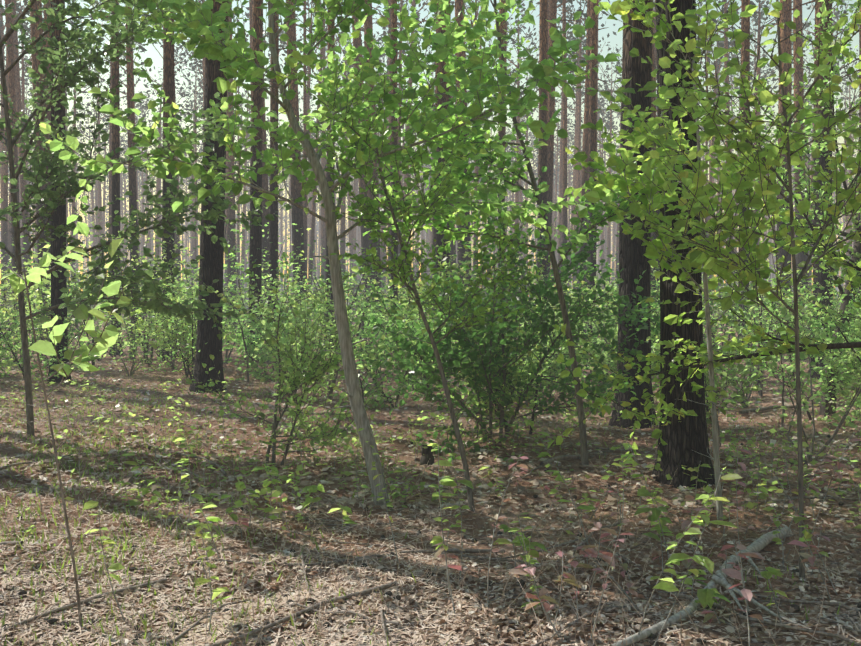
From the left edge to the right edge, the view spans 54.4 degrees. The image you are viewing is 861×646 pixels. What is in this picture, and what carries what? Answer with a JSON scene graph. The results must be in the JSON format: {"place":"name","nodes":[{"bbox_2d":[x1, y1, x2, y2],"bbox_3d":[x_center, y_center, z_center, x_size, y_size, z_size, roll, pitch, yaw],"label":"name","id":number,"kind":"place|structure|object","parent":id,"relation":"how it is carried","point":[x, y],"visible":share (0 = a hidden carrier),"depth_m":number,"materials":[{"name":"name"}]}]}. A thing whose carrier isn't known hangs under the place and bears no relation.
{"place":"outdoors","nodes":[
{"label":"outdoors","id":0,"kind":"place"},
{"bbox_2d":[0,0,858,301],"label":"sky","id":1,"kind":"structure","parent":0,"point":[151,52],"materials":[{"name":"white"}]},
{"bbox_2d":[0,305,860,645],"bbox_3d":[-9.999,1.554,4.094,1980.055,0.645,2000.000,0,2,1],"label":"leaf litter","id":2,"kind":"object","parent":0,"point":[384,419],"depth_m":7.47,"materials":[{"name":"brown plant"}]},
{"bbox_2d":[47,0,70,382],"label":"pine tree","id":3,"kind":"object","parent":2,"relation":"on","point":[58,216],"visible":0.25,"depth_m":15.99,"materials":[{"name":"brown plant"}]},
{"bbox_2d":[0,238,131,626],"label":"tree sapling","id":4,"kind":"object","parent":2,"relation":"on","point":[105,339],"visible":1,"depth_m":4.20,"materials":[{"name":"green plant"}]},
{"bbox_2d":[79,1,132,354],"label":"pine tree","id":5,"kind":"object","parent":2,"relation":"on","point":[115,145],"visible":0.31,"depth_m":25.56,"materials":[{"name":"brown plant"}]},
{"bbox_2d":[0,0,291,436],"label":"broadleaf tree","id":6,"kind":"object","parent":2,"relation":"on","point":[38,161],"visible":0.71,"depth_m":9.32,"materials":[{"name":"green plant"}]},
{"bbox_2d":[158,11,177,358],"bbox_3d":[-7.589,-15.010,23.078,4.891,32.711,5.976,-1,2,-35],"label":"pine tree","id":7,"kind":"object","parent":2,"relation":"on","point":[168,70],"visible":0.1,"depth_m":22.84,"materials":[{"name":"brown plant"}]},
{"bbox_2d":[189,0,228,392],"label":"pine tree","id":8,"kind":"object","parent":2,"relation":"on","point":[211,265],"visible":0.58,"depth_m":15.18,"materials":[{"name":"brown plant"}]},
{"bbox_2d":[235,0,262,360],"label":"pine tree","id":9,"kind":"object","parent":2,"relation":"on","point":[255,246],"visible":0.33,"depth_m":21.89,"materials":[{"name":"brown plant"}]},
{"bbox_2d":[267,4,297,339],"bbox_3d":[-5.171,-14.320,26.216,5.309,31.160,5.551,-1,2,-39],"label":"pine tree","id":10,"kind":"object","parent":2,"relation":"on","point":[273,227],"visible":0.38,"depth_m":25.48,"materials":[{"name":"brown plant"}]},
{"bbox_2d":[231,503,402,529],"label":"fallen branch","id":11,"kind":"object","parent":2,"relation":"on","point":[266,521],"visible":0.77,"depth_m":6.50,"materials":[{"name":"brown wood"}]},
{"bbox_2d":[324,10,334,348],"bbox_3d":[-2.372,-13.324,26.160,4.215,29.031,5.660,-1,2,-43],"label":"pine tree","id":12,"kind":"object","parent":2,"relation":"on","point":[328,177],"visible":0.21,"depth_m":25.78,"materials":[{"name":"brown plant"}]},
{"bbox_2d":[0,237,659,433],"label":"understory bush","id":13,"kind":"object","parent":2,"relation":"on","point":[528,367],"visible":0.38,"depth_m":11.20,"materials":[{"name":"green plant"}]},
{"bbox_2d":[39,0,635,505],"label":"tree sapling","id":14,"kind":"object","parent":2,"relation":"on","point":[199,26],"visible":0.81,"depth_m":7.00,"materials":[{"name":"green plant"}]},
{"bbox_2d":[222,291,527,382],"bbox_3d":[-6.938,-0.962,6.133,31.236,5.694,18.509,-1,2,-36],"label":"understory bush","id":15,"kind":"object","parent":2,"relation":"on","point":[241,348],"visible":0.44,"depth_m":18.07,"materials":[{"name":"green plant"}]},
{"bbox_2d":[390,0,397,343],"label":"pine tree","id":16,"kind":"object","parent":2,"relation":"on","point":[393,37],"visible":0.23,"depth_m":25.81,"materials":[{"name":"brown plant"}]},
{"bbox_2d":[2,264,792,370],"bbox_3d":[-5.843,-1.085,25.362,48.717,4.720,81.767,1,2,26],"label":"understory bush","id":17,"kind":"object","parent":2,"relation":"on","point":[173,365],"visible":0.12,"depth_m":20.85,"materials":[{"name":"green plant"}]},
{"bbox_2d":[0,232,833,383],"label":"understory bush","id":18,"kind":"object","parent":2,"relation":"on","point":[398,286],"visible":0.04,"depth_m":22.63,"materials":[{"name":"green plant"}]},
{"bbox_2d":[0,233,837,384],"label":"understory bush","id":19,"kind":"object","parent":2,"relation":"on","point":[141,321],"visible":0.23,"depth_m":19.71,"materials":[{"name":"green plant"}]},
{"bbox_2d":[1,223,839,365],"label":"understory bush","id":20,"kind":"object","parent":2,"relation":"on","point":[234,276],"visible":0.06,"depth_m":22.75,"materials":[{"name":"green plant"}]},
{"bbox_2d":[293,62,549,511],"bbox_3d":[-0.154,-0.183,6.819,1.987,3.708,1.981,1,2,23],"label":"tree sapling","id":21,"kind":"object","parent":2,"relation":"on","point":[408,255],"visible":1,"depth_m":6.73,"materials":[{"name":"green plant"}]},
{"bbox_2d":[420,445,434,465],"bbox_3d":[-0.037,1.481,9.082,0.176,0.309,0.179,0,2,1],"label":"stump","id":22,"kind":"object","parent":2,"relation":"on","point":[427,454],"visible":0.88,"depth_m":9.03,"materials":[{"name":"grey wood"}]},
{"bbox_2d":[0,248,855,367],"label":"understory bush","id":23,"kind":"object","parent":2,"relation":"on","point":[45,336],"visible":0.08,"depth_m":21.35,"materials":[{"name":"green plant"}]},
{"bbox_2d":[0,189,857,359],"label":"understory bush","id":24,"kind":"object","parent":2,"relation":"on","point":[38,298],"visible":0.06,"depth_m":20.90,"materials":[{"name":"green plant"}]},
{"bbox_2d":[0,197,857,362],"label":"understory bush","id":25,"kind":"object","parent":2,"relation":"on","point":[266,251],"visible":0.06,"depth_m":26.77,"materials":[{"name":"green plant"}]},
{"bbox_2d":[0,237,857,370],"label":"understory bush","id":26,"kind":"object","parent":2,"relation":"on","point":[355,278],"visible":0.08,"depth_m":19.39,"materials":[{"name":"green plant"}]},
{"bbox_2d":[0,218,858,366],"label":"understory bush","id":27,"kind":"object","parent":2,"relation":"on","point":[558,236],"visible":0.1,"depth_m":20.00,"materials":[{"name":"green plant"}]},
{"bbox_2d":[0,241,858,373],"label":"understory bush","id":28,"kind":"object","parent":2,"relation":"on","point":[471,248],"visible":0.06,"depth_m":21.66,"materials":[{"name":"green plant"}]},
{"bbox_2d":[0,350,860,645],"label":"seedlings","id":29,"kind":"object","parent":2,"relation":"on","point":[694,524],"visible":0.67,"depth_m":5.71,"materials":[{"name":"plant"}]},
{"bbox_2d":[0,250,860,427],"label":"understory bush","id":30,"kind":"object","parent":2,"relation":"on","point":[368,330],"visible":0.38,"depth_m":13.91,"materials":[{"name":"green plant"}]},
{"bbox_2d":[0,252,860,446],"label":"understory bush","id":31,"kind":"object","parent":2,"relation":"on","point":[731,371],"visible":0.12,"depth_m":14.76,"materials":[{"name":"green plant"}]},
{"bbox_2d":[420,0,449,360],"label":"pine tree","id":32,"kind":"object","parent":2,"relation":"on","point":[439,237],"visible":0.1,"depth_m":23.24,"materials":[{"name":"brown plant"}]},
{"bbox_2d":[100,247,775,361],"bbox_3d":[-8.637,-0.864,23.981,52.843,4.340,69.084,0,2,12],"label":"understory bush","id":33,"kind":"object","parent":2,"relation":"on","point":[381,274],"visible":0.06,"depth_m":24.26,"materials":[{"name":"green plant"}]},
{"bbox_2d":[68,198,846,365],"bbox_3d":[-1.987,-1.505,24.602,80.413,5.519,65.074,0,2,1],"label":"understory bush","id":34,"kind":"object","parent":2,"relation":"on","point":[323,260],"visible":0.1,"depth_m":21.21,"materials":[{"name":"green plant"}]},
{"bbox_2d":[75,248,860,465],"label":"understory bush","id":35,"kind":"object","parent":2,"relation":"on","point":[310,371],"visible":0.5,"depth_m":8.85,"materials":[{"name":"green plant"}]},
{"bbox_2d":[120,213,860,427],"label":"understory bush","id":36,"kind":"object","parent":2,"relation":"on","point":[188,373],"visible":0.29,"depth_m":11.53,"materials":[{"name":"green plant"}]},
{"bbox_2d":[336,0,657,466],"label":"tree sapling","id":37,"kind":"object","parent":2,"relation":"on","point":[479,142],"visible":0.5,"depth_m":9.09,"materials":[{"name":"green plant"}]},
{"bbox_2d":[497,0,504,333],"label":"pine tree","id":38,"kind":"object","parent":2,"relation":"on","point":[501,134],"visible":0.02,"depth_m":28.28,"materials":[{"name":"brown plant"}]},
{"bbox_2d":[353,237,740,386],"bbox_3d":[-3.455,-0.074,14.214,20.958,3.327,6.546,-1,2,-24],"label":"understory bush","id":39,"kind":"object","parent":2,"relation":"on","point":[717,327],"visible":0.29,"depth_m":17.47,"materials":[{"name":"green plant"}]},
{"bbox_2d":[468,519,640,602],"bbox_3d":[0.955,1.534,5.583,2.179,0.120,0.846,-1,2,-41],"label":"fallen branch","id":40,"kind":"object","parent":2,"relation":"on","point":[581,543],"visible":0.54,"depth_m":5.67,"materials":[{"name":"brown wood"}]},
{"bbox_2d":[535,0,579,341],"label":"pine tree","id":41,"kind":"object","parent":2,"relation":"on","point":[542,152],"visible":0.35,"depth_m":27.93,"materials":[{"name":"brown plant"}]},
{"bbox_2d":[509,295,616,404],"bbox_3d":[-5.548,0.097,13.050,20.253,3.060,1.997,0,2,-15],"label":"understory bush","id":42,"kind":"object","parent":2,"relation":"on","point":[543,347],"visible":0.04,"depth_m":14.85,"materials":[{"name":"green plant"}]},
{"bbox_2d":[559,0,609,343],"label":"pine tree","id":43,"kind":"object","parent":2,"relation":"on","point":[593,100],"visible":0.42,"depth_m":27.79,"materials":[{"name":"brown plant"}]},
{"bbox_2d":[539,443,646,465],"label":"fallen branch","id":44,"kind":"object","parent":2,"relation":"on","point":[606,451],"visible":0.67,"depth_m":9.47,"materials":[{"name":"brown wood"}]},
{"bbox_2d":[380,256,832,408],"bbox_3d":[-5.730,-1.443,6.450,18.508,6.508,34.933,1,2,45],"label":"understory bush","id":45,"kind":"object","parent":2,"relation":"on","point":[760,389],"visible":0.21,"depth_m":14.64,"materials":[{"name":"green plant"}]},
{"bbox_2d":[356,166,860,462],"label":"understory bush","id":46,"kind":"object","parent":2,"relation":"on","point":[450,358],"visible":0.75,"depth_m":9.95,"materials":[{"name":"green plant"}]},
{"bbox_2d":[608,0,657,428],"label":"pine tree","id":47,"kind":"object","parent":2,"relation":"on","point":[633,262],"visible":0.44,"depth_m":11.89,"materials":[{"name":"brown plant"}]},
{"bbox_2d":[420,0,858,326],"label":"pine tree","id":48,"kind":"object","parent":2,"relation":"on","point":[758,14],"visible":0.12,"depth_m":79.50,"materials":[{"name":"brown plant"}]},
{"bbox_2d":[449,0,850,343],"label":"pine tree","id":49,"kind":"object","parent":2,"relation":"on","point":[786,44],"visible":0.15,"depth_m":35.67,"materials":[{"name":"brown plant"}]},
{"bbox_2d":[652,0,714,488],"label":"pine tree","id":50,"kind":"object","parent":2,"relation":"on","point":[686,438],"visible":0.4,"depth_m":8.13,"materials":[{"name":"brown plant"}]},
{"bbox_2d":[510,272,860,429],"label":"understory bush","id":51,"kind":"object","parent":2,"relation":"on","point":[782,315],"visible":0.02,"depth_m":11.28,"materials":[{"name":"green plant"}]},
{"bbox_2d":[563,0,837,519],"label":"tree sapling","id":52,"kind":"object","parent":2,"relation":"on","point":[625,185],"visible":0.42,"depth_m":6.54,"materials":[{"name":"green plant"}]},
{"bbox_2d":[547,40,860,470],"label":"broadleaf tree","id":53,"kind":"object","parent":2,"relation":"on","point":[769,349],"visible":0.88,"depth_m":6.60,"materials":[{"name":"green plant"}]},
{"bbox_2d":[609,526,809,645],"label":"fallen branch","id":54,"kind":"object","parent":2,"relation":"on","point":[761,542],"visible":0.62,"depth_m":4.70,"materials":[{"name":"grey wood"}]},
{"bbox_2d":[584,0,860,578],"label":"tree sapling","id":55,"kind":"object","parent":2,"relation":"on","point":[712,253],"visible":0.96,"depth_m":4.88,"materials":[{"name":"green plant"}]},
{"bbox_2d":[727,0,749,353],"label":"pine tree","id":56,"kind":"object","parent":2,"relation":"on","point":[745,43],"visible":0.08,"depth_m":26.30,"materials":[{"name":"brown plant"}]},
{"bbox_2d":[713,0,860,414],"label":"broadleaf tree","id":57,"kind":"object","parent":2,"relation":"on","point":[847,298],"visible":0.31,"depth_m":12.14,"materials":[{"name":"green plant"}]},
{"bbox_2d":[739,400,856,413],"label":"fallen branch","id":58,"kind":"object","parent":2,"relation":"on","point":[767,408],"visible":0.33,"depth_m":13.59,"materials":[{"name":"brown wood"}]},
{"bbox_2d":[765,0,833,378],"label":"pine tree","id":59,"kind":"object","parent":2,"relation":"on","point":[821,277],"visible":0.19,"depth_m":19.41,"materials":[{"name":"brown plant"}]},
{"bbox_2d":[784,237,860,350],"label":"understory bush","id":60,"kind":"object","parent":2,"relation":"on","point":[816,271],"visible":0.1,"depth_m":14.18,"materials":[{"name":"green plant"}]},
{"bbox_2d":[839,7,860,363],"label":"pine tree","id":61,"kind":"object","parent":2,"relation":"on","point":[859,70],"visible":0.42,"depth_m":22.57,"materials":[{"name":"brown plant"}]}
]}

